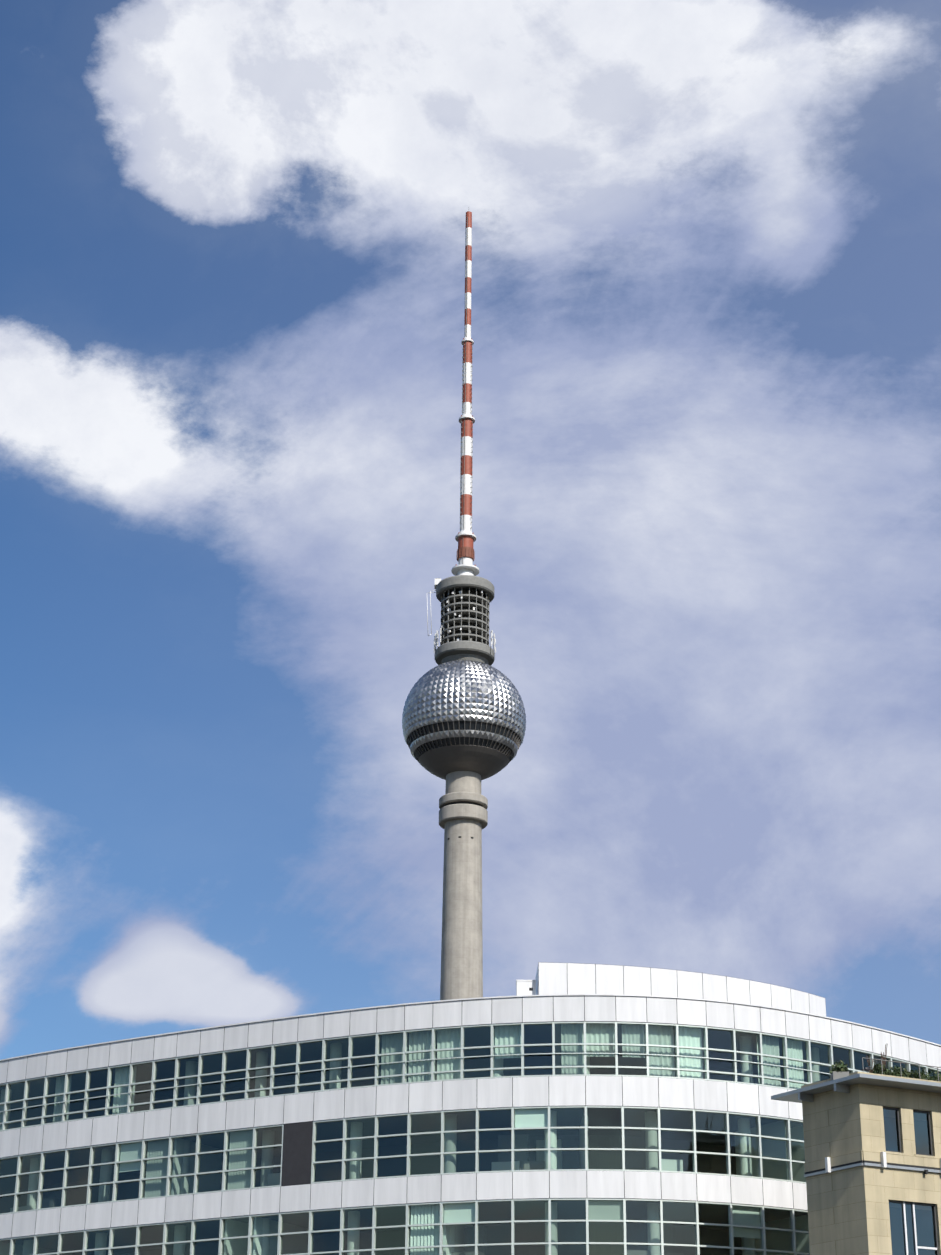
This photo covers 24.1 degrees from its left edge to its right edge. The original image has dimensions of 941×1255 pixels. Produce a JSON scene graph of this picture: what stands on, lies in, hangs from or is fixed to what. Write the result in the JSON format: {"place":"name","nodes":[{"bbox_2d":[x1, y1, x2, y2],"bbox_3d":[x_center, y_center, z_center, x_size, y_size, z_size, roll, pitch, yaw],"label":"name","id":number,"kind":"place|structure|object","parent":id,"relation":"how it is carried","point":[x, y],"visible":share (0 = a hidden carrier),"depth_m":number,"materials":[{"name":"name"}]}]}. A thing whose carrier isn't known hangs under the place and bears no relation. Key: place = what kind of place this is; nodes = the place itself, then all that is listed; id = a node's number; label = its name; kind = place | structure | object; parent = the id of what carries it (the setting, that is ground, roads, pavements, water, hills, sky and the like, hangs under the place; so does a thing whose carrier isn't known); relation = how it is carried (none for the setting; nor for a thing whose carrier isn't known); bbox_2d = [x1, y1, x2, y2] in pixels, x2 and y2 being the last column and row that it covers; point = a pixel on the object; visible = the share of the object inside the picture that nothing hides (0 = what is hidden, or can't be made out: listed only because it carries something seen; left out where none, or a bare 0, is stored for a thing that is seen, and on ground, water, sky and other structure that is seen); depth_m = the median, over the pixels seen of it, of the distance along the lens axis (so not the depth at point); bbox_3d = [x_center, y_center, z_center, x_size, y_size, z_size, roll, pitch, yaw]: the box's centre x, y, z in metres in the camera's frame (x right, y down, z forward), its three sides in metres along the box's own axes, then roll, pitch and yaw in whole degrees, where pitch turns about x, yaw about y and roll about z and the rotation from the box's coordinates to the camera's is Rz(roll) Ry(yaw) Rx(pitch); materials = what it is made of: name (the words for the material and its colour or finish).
{"place":"outdoors","nodes":[
{"label":"outdoors","id":0,"kind":"place"},
{"bbox_2d":[402,211,525,999],"bbox_3d":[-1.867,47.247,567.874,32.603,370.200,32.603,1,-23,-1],"label":"television tower","id":1,"kind":"structure","parent":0,"point":[464,721],"depth_m":566.34,"materials":[{"name":"concrete"}]},
{"bbox_2d":[0,962,940,1254],"bbox_3d":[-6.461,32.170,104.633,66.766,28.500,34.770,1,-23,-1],"label":"office building","id":2,"kind":"structure","parent":0,"point":[594,1110],"depth_m":95.25,"materials":[{"name":"grey"}]},
{"bbox_2d":[516,980,535,995],"bbox_3d":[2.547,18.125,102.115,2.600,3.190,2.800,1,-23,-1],"label":"roof unit","id":3,"kind":"structure","parent":2,"relation":"on","point":[525,987],"depth_m":101.74,"materials":[{"name":"white metal"}]},
{"bbox_2d":[0,0,940,1059],"label":"sky","id":4,"kind":"structure","parent":0,"point":[706,280],"materials":[{"name":"blue"}]},
{"bbox_2d":[771,1071,940,1254],"bbox_3d":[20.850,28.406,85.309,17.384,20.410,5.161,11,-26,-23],"label":"sandstone building","id":5,"kind":"structure","parent":0,"point":[872,1150],"depth_m":84.68,"materials":[{"name":"beige stone"}]},
{"bbox_2d":[830,1043,940,1081],"bbox_3d":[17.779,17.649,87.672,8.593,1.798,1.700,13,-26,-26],"label":"rooftop plants","id":6,"kind":"object","parent":5,"relation":"on","point":[836,1073],"visible":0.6,"depth_m":86.67,"materials":[{"name":"green plant"}]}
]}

